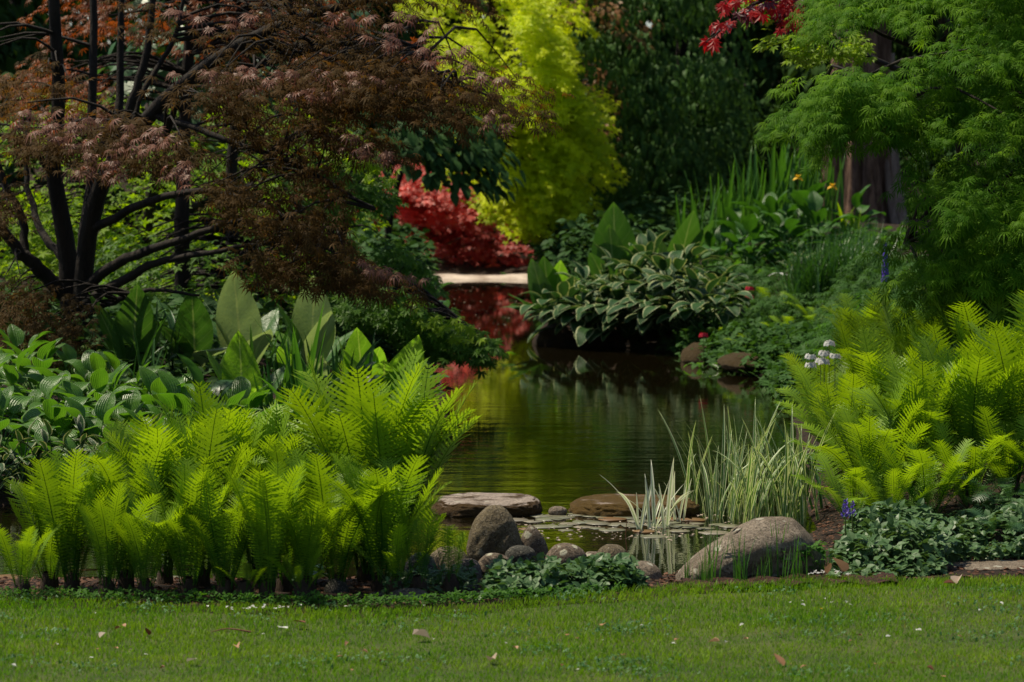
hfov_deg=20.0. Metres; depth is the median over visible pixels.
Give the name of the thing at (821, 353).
primula
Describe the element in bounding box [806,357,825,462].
primula
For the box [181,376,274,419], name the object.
hosta
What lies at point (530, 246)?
undergrowth
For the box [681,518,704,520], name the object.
lily pad
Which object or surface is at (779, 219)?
hosta
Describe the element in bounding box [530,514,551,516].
lily pad
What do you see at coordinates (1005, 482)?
fern
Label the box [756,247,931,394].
undergrowth
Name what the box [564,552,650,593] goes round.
ground cover
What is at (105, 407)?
hosta
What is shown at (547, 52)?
yellow maple
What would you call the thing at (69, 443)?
hosta
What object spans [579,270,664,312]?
variegated hosta
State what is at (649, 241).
variegated hosta
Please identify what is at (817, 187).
hosta
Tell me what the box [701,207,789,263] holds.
hosta
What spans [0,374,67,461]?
hosta
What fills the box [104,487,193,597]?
fern
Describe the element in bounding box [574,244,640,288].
variegated hosta
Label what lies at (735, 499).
striped iris
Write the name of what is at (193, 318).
skunk cabbage
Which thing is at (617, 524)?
lily pad
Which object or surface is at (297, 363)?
iris
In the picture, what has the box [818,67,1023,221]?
shrub
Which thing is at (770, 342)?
undergrowth
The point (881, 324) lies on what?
fern
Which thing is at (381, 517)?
fern
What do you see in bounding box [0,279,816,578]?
water
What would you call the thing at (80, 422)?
hosta
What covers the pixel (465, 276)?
gravel path
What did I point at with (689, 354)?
bank rock
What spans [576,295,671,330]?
variegated hosta
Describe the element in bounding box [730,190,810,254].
hosta
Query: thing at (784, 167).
yellow iris
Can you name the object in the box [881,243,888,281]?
delphinium
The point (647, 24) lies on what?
sky
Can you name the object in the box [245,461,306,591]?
fern
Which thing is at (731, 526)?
lily pad
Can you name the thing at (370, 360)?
iris
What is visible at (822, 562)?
grass tuft
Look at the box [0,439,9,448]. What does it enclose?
hosta
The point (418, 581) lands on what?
fern
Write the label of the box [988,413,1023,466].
fern
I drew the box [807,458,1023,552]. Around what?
bark litter
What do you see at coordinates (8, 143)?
shrub
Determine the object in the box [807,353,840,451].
primula
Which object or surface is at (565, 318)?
variegated hosta
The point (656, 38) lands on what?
forest tree
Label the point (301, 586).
fern
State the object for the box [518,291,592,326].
variegated hosta
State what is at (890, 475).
fern
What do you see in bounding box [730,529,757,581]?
grass tuft
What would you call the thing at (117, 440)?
fern
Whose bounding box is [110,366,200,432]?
hosta
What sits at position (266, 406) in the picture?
hosta
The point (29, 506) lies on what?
fern
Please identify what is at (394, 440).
fern
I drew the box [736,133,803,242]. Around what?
yellow iris
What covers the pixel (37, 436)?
hosta
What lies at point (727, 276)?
variegated hosta
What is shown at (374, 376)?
hosta
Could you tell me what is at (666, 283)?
variegated hosta
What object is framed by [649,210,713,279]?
skunk cabbage
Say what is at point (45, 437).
hosta
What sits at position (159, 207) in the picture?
shrub
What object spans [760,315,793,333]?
fern
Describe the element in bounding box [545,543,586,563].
lichen stone
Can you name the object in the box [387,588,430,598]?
mossy stone
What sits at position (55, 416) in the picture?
hosta
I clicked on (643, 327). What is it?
variegated hosta
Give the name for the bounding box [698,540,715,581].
grass tuft
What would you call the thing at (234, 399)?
hosta
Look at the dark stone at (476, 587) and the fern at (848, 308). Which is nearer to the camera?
the dark stone at (476, 587)
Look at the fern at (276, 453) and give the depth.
14.33 m
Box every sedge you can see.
[758,225,865,320]
[782,222,895,306]
[804,214,912,266]
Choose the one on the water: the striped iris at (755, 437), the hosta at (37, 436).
the striped iris at (755, 437)
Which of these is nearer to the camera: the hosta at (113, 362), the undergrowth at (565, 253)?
the hosta at (113, 362)
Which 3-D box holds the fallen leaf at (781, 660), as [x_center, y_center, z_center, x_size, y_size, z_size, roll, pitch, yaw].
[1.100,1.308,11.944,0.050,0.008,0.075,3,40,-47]
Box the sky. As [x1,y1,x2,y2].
[31,7,651,71]
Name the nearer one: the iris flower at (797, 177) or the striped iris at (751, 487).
the striped iris at (751, 487)
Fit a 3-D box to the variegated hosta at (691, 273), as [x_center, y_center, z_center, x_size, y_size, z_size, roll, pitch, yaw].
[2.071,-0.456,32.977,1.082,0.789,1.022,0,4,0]
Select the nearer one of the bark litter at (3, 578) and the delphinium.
the bark litter at (3, 578)
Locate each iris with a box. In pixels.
[119,315,169,387]
[154,293,184,375]
[250,314,294,382]
[252,327,348,425]
[255,320,379,416]
[257,303,372,461]
[357,331,399,396]
[603,459,692,528]
[655,472,691,521]
[658,399,745,511]
[674,170,726,271]
[678,431,760,520]
[694,159,758,262]
[712,414,784,515]
[713,147,780,252]
[718,419,814,522]
[725,399,780,501]
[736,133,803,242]
[742,410,834,517]
[756,135,820,224]
[758,421,819,523]
[774,420,828,510]
[792,139,844,227]
[837,202,860,242]
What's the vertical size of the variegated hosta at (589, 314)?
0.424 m
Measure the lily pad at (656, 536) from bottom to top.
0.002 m
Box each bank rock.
[680,342,713,362]
[717,352,764,369]
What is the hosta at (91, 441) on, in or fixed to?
on the ground at (448, 267)
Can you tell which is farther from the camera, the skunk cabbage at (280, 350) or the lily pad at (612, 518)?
the skunk cabbage at (280, 350)
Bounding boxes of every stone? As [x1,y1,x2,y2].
[324,578,348,593]
[366,591,385,596]
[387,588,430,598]
[404,552,436,579]
[430,546,467,574]
[431,492,542,517]
[453,558,482,578]
[464,585,480,590]
[466,505,522,561]
[478,553,507,574]
[505,545,535,562]
[521,525,547,560]
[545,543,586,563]
[568,494,700,517]
[585,551,596,555]
[596,544,625,557]
[636,561,662,578]
[946,560,1023,569]
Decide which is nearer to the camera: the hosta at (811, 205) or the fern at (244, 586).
the fern at (244, 586)
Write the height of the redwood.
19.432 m
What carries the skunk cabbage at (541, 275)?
on the ground at (448, 267)
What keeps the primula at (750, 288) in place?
on the ground at (448, 267)
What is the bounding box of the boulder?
[675,516,824,580]
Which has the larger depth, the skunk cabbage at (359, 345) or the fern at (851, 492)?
the skunk cabbage at (359, 345)
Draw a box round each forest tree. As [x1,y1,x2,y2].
[0,0,83,205]
[0,0,85,251]
[0,0,140,201]
[104,0,428,223]
[108,0,391,190]
[359,0,545,133]
[454,0,675,152]
[512,4,754,150]
[592,0,833,182]
[691,12,913,192]
[759,2,1001,182]
[918,5,1023,155]
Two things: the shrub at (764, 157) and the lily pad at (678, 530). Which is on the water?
the lily pad at (678, 530)
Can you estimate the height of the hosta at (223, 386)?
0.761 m
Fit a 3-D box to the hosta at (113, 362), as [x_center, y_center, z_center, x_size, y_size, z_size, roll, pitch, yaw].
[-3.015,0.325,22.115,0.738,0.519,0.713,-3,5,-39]
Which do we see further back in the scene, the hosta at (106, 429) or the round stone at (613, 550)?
the hosta at (106, 429)
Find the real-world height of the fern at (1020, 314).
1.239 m
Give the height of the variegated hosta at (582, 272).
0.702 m
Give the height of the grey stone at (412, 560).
0.244 m
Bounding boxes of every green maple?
[0,47,389,292]
[94,199,398,332]
[286,146,516,379]
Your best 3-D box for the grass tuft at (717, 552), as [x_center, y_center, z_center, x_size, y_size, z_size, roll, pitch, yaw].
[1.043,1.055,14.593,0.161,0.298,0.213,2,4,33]
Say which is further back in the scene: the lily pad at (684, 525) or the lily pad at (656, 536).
the lily pad at (684, 525)
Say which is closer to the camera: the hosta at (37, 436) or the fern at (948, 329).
the hosta at (37, 436)
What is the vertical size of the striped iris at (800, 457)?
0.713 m
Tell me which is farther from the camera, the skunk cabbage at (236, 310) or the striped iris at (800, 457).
the skunk cabbage at (236, 310)
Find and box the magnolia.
[97,0,375,259]
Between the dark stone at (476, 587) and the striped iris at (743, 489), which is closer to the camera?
the dark stone at (476, 587)
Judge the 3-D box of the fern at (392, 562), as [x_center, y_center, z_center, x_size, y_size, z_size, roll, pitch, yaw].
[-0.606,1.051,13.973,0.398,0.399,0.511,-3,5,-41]
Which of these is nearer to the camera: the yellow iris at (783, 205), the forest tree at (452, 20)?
the yellow iris at (783, 205)
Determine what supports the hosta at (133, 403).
on the ground at (448, 267)
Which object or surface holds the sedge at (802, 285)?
on the ground at (448, 267)
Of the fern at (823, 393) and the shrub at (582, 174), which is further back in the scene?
the shrub at (582, 174)
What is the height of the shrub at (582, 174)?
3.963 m
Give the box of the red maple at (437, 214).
[288,153,537,266]
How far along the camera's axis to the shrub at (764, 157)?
51.16 m
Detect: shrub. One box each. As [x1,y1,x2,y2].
[0,72,37,250]
[9,38,335,246]
[73,95,313,219]
[341,106,525,246]
[490,106,719,258]
[641,87,821,229]
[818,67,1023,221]
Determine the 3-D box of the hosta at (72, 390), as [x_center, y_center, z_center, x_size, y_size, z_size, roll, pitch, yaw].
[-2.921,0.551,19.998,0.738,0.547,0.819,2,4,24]
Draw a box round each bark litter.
[0,556,1023,607]
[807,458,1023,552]
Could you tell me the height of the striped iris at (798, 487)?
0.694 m
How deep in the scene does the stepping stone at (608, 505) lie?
17.98 m
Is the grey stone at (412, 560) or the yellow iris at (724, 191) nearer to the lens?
the grey stone at (412, 560)
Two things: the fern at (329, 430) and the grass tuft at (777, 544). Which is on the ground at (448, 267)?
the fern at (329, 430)
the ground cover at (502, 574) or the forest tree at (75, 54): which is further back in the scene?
the forest tree at (75, 54)
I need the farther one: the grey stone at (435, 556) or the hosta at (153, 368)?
the hosta at (153, 368)
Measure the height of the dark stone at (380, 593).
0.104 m
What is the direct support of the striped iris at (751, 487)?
on the water
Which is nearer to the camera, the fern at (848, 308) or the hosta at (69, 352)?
the hosta at (69, 352)
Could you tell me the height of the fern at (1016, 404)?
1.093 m
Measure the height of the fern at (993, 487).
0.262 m
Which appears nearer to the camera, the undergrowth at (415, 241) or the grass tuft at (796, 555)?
the grass tuft at (796, 555)
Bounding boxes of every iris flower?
[793,174,802,225]
[827,183,836,227]
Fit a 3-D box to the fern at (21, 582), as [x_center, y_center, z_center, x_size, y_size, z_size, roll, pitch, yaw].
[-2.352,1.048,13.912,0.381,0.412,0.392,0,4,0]
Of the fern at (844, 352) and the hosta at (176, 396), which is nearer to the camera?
the hosta at (176, 396)
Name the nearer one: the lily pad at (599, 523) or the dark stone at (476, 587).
the dark stone at (476, 587)
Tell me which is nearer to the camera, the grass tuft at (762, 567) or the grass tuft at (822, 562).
the grass tuft at (762, 567)
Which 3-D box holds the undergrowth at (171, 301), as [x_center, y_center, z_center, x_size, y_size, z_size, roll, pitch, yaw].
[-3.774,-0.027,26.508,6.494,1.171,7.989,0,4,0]
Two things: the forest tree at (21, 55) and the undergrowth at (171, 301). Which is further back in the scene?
the forest tree at (21, 55)
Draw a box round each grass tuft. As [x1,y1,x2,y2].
[681,555,692,581]
[692,560,708,580]
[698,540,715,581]
[702,526,735,577]
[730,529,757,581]
[752,557,770,580]
[756,519,789,577]
[764,536,778,576]
[781,527,807,577]
[781,548,799,578]
[817,544,838,571]
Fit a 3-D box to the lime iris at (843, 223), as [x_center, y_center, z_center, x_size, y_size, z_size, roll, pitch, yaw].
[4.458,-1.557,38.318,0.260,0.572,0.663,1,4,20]
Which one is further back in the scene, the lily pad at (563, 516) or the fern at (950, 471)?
the lily pad at (563, 516)
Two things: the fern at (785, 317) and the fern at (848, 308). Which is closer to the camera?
the fern at (848, 308)
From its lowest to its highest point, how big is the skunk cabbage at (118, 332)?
0.858 m
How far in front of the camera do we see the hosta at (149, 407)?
20.19 m
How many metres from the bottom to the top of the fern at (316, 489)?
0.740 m
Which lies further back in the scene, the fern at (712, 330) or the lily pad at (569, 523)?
the fern at (712, 330)
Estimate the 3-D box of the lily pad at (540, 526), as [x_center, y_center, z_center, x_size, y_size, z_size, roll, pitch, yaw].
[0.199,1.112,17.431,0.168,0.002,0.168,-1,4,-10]
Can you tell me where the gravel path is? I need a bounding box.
[434,274,526,278]
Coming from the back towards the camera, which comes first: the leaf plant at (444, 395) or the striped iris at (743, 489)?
the leaf plant at (444, 395)
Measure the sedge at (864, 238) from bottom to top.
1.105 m
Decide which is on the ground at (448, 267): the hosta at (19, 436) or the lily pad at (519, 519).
the hosta at (19, 436)
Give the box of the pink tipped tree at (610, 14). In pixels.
[553,0,664,251]
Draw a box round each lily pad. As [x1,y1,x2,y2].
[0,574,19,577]
[513,518,527,520]
[524,520,542,522]
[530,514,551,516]
[533,525,553,527]
[536,517,561,520]
[547,524,572,527]
[550,515,574,518]
[560,522,580,524]
[572,520,599,522]
[574,526,592,527]
[585,522,610,524]
[599,517,626,520]
[599,528,625,530]
[608,523,634,525]
[633,530,654,531]
[640,535,665,537]
[669,529,688,531]
[670,524,699,527]
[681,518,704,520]
[696,527,714,528]
[698,530,728,534]
[709,523,727,525]
[719,524,735,527]
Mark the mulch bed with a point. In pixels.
(874, 578)
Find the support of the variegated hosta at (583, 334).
on the earth bank
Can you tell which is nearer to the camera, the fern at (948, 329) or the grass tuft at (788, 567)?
the grass tuft at (788, 567)
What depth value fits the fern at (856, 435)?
16.65 m
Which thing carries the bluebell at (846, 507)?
on the ground at (448, 267)
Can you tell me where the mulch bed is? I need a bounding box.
[681,570,899,587]
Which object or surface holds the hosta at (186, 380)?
on the ground at (448, 267)
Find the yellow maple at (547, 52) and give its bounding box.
[389,0,630,252]
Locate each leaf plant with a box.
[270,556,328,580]
[423,282,452,307]
[433,393,447,406]
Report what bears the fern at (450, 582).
on the ground at (448, 267)
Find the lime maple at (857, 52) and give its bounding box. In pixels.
[737,0,970,171]
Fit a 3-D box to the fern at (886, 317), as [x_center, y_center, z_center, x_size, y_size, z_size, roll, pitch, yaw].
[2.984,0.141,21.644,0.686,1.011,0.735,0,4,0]
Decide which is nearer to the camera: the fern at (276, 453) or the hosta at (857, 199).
the fern at (276, 453)
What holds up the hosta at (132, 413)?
on the ground at (448, 267)
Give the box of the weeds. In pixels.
[0,581,625,606]
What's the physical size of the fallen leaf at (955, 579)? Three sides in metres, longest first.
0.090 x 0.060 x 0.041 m
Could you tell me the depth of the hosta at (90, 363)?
21.44 m
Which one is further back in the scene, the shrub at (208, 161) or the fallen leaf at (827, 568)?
the shrub at (208, 161)
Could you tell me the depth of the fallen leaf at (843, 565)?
14.55 m
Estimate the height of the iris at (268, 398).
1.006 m
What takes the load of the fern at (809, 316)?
on the ground at (448, 267)
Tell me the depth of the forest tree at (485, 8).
65.15 m
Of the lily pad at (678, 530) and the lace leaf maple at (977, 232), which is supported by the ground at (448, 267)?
the lace leaf maple at (977, 232)
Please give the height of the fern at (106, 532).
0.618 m
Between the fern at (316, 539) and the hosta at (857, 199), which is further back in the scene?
the hosta at (857, 199)
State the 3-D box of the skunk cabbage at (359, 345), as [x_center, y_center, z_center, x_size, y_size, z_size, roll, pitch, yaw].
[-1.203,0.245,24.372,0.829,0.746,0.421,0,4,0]
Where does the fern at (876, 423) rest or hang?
on the ground at (448, 267)
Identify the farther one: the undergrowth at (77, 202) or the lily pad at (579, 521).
the undergrowth at (77, 202)
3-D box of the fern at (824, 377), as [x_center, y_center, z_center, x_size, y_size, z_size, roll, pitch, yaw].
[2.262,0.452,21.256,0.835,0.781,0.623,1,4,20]
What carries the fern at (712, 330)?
on the ground at (448, 267)
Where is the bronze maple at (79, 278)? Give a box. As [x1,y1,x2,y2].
[0,0,576,373]
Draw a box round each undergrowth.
[0,187,366,330]
[0,280,454,402]
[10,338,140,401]
[17,191,543,330]
[376,217,533,251]
[429,186,877,297]
[635,262,828,355]
[666,315,882,410]
[697,224,921,310]
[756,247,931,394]
[759,290,941,403]
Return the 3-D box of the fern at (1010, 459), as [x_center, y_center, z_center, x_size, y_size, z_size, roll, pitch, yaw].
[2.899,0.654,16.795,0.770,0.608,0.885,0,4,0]
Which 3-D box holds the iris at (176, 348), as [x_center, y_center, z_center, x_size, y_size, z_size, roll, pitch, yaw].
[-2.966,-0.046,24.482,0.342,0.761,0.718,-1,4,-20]
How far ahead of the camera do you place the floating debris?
17.30 m
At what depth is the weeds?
13.69 m
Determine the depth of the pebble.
17.98 m
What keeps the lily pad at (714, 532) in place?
on the water
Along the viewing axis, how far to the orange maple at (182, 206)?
28.48 m
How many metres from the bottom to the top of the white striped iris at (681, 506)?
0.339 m
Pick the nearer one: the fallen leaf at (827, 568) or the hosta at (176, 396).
the fallen leaf at (827, 568)
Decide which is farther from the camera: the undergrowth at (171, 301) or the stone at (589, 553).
the undergrowth at (171, 301)
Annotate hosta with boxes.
[0,324,54,387]
[0,344,74,431]
[0,346,25,395]
[0,358,25,415]
[0,368,25,392]
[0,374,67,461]
[0,386,64,463]
[0,418,60,493]
[0,435,36,489]
[0,437,21,474]
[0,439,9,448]
[1,338,66,398]
[1,426,66,484]
[7,396,102,464]
[13,419,105,482]
[19,365,120,430]
[28,342,136,396]
[28,381,142,442]
[34,438,124,489]
[42,362,177,428]
[49,349,146,417]
[51,392,125,464]
[53,414,108,485]
[68,389,153,445]
[71,425,125,473]
[87,361,165,422]
[89,419,137,460]
[96,351,172,404]
[102,413,169,457]
[103,405,170,452]
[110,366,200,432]
[116,404,189,433]
[147,369,257,433]
[147,373,230,422]
[155,354,261,423]
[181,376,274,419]
[193,390,283,425]
[248,401,329,455]
[322,361,388,419]
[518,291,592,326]
[523,276,596,342]
[539,295,608,334]
[543,260,612,307]
[544,278,632,345]
[558,298,633,333]
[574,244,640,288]
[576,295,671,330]
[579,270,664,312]
[582,274,679,343]
[593,250,663,308]
[599,263,684,306]
[604,229,684,285]
[607,298,696,334]
[618,280,707,335]
[632,292,726,330]
[635,250,719,304]
[642,272,741,307]
[649,242,735,286]
[649,267,736,321]
[669,288,752,328]
[678,265,755,308]
[683,224,757,281]
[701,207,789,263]
[704,214,794,272]
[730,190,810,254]
[745,211,828,262]
[764,179,841,245]
[774,251,822,268]
[783,191,861,254]
[816,184,885,232]
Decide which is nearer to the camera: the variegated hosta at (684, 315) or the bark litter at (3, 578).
the bark litter at (3, 578)
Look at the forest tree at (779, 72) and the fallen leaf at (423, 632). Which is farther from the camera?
the forest tree at (779, 72)
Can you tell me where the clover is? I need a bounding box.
[0,581,1023,680]
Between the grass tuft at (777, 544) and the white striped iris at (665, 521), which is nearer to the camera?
the grass tuft at (777, 544)
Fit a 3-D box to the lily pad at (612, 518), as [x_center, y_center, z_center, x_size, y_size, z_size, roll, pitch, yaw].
[0.611,1.087,17.758,0.182,0.002,0.182,1,4,8]
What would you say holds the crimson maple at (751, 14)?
on the ground at (448, 267)
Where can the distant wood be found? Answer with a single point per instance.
(111, 83)
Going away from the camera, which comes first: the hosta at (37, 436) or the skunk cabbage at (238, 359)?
the hosta at (37, 436)
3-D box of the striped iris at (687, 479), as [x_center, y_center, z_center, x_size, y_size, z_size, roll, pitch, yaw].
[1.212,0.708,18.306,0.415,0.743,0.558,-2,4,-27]
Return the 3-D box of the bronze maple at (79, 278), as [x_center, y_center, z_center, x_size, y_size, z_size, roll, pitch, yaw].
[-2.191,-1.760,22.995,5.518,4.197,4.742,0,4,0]
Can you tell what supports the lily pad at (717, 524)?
on the water
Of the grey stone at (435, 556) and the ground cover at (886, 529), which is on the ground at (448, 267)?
the ground cover at (886, 529)
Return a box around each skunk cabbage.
[79,284,163,378]
[155,290,226,366]
[187,366,226,412]
[206,271,278,363]
[206,330,285,413]
[266,336,345,389]
[274,276,353,364]
[337,328,386,386]
[344,335,445,405]
[501,256,576,324]
[569,202,658,297]
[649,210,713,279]
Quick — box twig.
[212,628,250,632]
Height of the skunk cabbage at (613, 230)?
1.455 m
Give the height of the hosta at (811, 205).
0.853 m
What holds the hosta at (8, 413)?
on the ground at (448, 267)
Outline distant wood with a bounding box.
[1,0,991,145]
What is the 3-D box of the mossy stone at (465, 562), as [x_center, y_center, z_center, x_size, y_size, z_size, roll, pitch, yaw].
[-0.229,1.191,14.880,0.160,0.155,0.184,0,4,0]
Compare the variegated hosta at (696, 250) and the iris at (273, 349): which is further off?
the variegated hosta at (696, 250)
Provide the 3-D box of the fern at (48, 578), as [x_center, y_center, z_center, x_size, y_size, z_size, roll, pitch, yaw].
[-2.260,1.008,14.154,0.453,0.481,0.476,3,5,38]
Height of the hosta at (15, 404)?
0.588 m
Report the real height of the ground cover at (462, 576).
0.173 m
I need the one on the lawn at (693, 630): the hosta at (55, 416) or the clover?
the clover
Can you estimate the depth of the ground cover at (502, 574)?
13.98 m
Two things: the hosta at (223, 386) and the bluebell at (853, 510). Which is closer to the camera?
the bluebell at (853, 510)
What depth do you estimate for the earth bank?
34.14 m
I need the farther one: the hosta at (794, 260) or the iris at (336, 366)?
the hosta at (794, 260)
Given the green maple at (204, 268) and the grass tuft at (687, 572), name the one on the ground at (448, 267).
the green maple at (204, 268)
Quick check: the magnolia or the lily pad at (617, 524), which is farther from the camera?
the magnolia
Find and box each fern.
[0,523,61,596]
[3,458,87,585]
[9,498,85,590]
[20,448,117,591]
[72,474,160,596]
[77,437,182,588]
[102,412,204,584]
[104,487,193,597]
[122,407,267,585]
[133,456,238,596]
[161,380,292,580]
[164,464,283,597]
[195,388,339,580]
[209,561,270,599]
[221,460,306,598]
[244,443,353,584]
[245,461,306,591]
[264,545,332,599]
[275,346,450,581]
[277,477,356,595]
[282,445,411,583]
[326,453,449,591]
[336,361,481,575]
[336,524,445,594]
[395,498,446,591]
[436,525,468,593]
[701,327,721,337]
[735,286,790,308]
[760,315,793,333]
[773,364,882,487]
[774,352,860,424]
[781,291,837,321]
[783,406,901,496]
[791,452,902,523]
[816,370,955,510]
[821,283,905,351]
[823,314,902,427]
[840,387,963,481]
[840,445,957,506]
[846,326,926,419]
[846,352,973,504]
[861,311,923,352]
[864,294,946,359]
[873,439,983,513]
[891,313,1002,453]
[907,333,1023,502]
[910,406,1023,511]
[916,283,967,347]
[924,290,1023,359]
[927,481,1015,516]
[948,406,1023,501]
[952,474,1023,504]
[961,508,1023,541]
[964,321,1023,490]
[983,289,1023,358]
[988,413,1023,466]
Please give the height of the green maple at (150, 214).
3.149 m
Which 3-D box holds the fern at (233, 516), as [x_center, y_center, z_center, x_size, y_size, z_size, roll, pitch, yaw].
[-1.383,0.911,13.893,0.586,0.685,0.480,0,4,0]
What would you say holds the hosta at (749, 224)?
on the ground at (448, 267)
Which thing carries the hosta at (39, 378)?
on the ground at (448, 267)
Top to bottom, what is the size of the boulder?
0.409 m
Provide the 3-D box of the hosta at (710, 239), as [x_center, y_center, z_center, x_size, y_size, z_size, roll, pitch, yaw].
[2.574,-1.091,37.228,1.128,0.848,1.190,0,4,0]
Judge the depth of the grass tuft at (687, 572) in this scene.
14.58 m
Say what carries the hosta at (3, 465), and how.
on the ground at (448, 267)
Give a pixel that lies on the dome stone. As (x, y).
(523, 552)
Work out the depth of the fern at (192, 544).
13.87 m
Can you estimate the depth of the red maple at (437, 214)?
54.76 m
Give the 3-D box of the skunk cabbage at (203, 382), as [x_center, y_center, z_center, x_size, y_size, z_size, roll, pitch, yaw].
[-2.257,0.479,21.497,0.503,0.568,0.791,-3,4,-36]
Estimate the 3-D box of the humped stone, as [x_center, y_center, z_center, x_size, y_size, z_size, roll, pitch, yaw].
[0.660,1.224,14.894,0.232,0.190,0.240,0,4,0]
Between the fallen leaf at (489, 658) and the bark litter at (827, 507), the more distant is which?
the bark litter at (827, 507)
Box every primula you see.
[683,332,718,369]
[745,286,753,317]
[781,353,828,473]
[798,350,829,465]
[806,340,834,459]
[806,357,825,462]
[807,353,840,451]
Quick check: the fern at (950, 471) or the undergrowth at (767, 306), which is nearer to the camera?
the fern at (950, 471)
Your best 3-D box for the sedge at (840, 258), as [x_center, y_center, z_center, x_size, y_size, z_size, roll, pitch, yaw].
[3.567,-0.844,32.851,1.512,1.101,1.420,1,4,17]
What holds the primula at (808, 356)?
on the ground at (448, 267)
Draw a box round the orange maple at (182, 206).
[0,0,453,307]
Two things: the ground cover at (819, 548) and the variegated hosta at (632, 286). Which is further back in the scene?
the variegated hosta at (632, 286)
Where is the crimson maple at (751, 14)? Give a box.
[699,0,1001,193]
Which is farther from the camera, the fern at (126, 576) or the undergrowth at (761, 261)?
the undergrowth at (761, 261)
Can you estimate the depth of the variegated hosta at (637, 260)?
34.63 m
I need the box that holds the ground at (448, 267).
[0,79,1023,618]
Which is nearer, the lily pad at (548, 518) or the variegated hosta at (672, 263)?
the lily pad at (548, 518)
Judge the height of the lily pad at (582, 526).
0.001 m
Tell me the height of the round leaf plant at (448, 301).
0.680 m
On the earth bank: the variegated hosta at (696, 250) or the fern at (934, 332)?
the variegated hosta at (696, 250)
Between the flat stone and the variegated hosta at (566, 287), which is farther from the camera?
the variegated hosta at (566, 287)
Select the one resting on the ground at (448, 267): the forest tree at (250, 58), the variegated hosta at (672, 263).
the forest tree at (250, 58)
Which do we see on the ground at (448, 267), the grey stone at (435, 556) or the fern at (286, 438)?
the fern at (286, 438)
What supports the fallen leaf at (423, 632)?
on the lawn at (693, 630)
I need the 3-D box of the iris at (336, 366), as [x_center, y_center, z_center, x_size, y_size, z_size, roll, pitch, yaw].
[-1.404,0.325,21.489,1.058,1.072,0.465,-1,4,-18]
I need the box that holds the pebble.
[548,506,566,514]
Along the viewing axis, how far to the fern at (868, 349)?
18.97 m
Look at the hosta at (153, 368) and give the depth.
21.44 m
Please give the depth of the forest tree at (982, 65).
44.12 m
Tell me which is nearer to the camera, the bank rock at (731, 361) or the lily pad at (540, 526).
the lily pad at (540, 526)
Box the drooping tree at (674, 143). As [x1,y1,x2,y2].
[560,0,777,246]
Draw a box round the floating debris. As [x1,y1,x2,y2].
[441,283,746,539]
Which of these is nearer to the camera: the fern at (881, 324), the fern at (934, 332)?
the fern at (934, 332)
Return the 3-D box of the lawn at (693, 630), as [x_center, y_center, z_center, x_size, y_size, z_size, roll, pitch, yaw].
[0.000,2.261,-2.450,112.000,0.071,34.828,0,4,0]
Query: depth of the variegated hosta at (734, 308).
32.27 m
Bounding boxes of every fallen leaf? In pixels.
[413,629,429,637]
[486,653,496,660]
[774,653,785,665]
[824,563,831,573]
[832,557,848,571]
[951,574,961,583]
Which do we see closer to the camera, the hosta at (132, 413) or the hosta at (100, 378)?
the hosta at (132, 413)
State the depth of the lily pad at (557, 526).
17.46 m
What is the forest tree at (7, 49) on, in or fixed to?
on the ground at (448, 267)
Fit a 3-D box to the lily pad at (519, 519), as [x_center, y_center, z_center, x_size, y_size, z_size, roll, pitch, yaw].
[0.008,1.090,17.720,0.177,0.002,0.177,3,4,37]
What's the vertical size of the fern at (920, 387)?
0.966 m
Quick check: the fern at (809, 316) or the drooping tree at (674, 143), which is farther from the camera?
the drooping tree at (674, 143)
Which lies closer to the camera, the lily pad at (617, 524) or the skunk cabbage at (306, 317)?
the lily pad at (617, 524)
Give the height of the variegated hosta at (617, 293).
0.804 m
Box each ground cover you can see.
[381,559,478,592]
[471,552,577,599]
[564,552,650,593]
[779,540,829,573]
[824,483,1023,577]
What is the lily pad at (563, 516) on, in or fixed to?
on the water
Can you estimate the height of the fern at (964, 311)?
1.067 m
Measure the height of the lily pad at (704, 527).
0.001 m
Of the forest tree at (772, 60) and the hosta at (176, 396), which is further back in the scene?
the forest tree at (772, 60)
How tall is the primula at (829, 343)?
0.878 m
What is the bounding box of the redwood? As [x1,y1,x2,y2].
[818,3,907,224]
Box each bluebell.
[841,498,850,535]
[849,500,855,531]
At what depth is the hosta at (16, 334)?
22.05 m
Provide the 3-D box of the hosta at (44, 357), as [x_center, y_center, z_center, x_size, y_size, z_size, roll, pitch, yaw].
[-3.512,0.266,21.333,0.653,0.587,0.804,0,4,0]
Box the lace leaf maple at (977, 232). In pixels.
[752,0,1023,337]
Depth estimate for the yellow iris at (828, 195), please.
40.82 m
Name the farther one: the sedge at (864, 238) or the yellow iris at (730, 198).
the yellow iris at (730, 198)
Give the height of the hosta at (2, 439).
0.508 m
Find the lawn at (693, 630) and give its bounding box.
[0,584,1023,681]
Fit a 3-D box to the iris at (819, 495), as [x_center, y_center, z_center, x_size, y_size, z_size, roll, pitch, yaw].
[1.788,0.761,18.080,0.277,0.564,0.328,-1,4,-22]
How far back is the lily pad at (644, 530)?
17.18 m
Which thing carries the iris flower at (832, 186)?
on the ground at (448, 267)
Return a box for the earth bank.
[532,307,690,346]
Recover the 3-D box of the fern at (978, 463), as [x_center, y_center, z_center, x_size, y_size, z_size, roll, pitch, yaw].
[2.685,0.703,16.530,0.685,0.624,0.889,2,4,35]
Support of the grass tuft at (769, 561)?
on the mulch bed

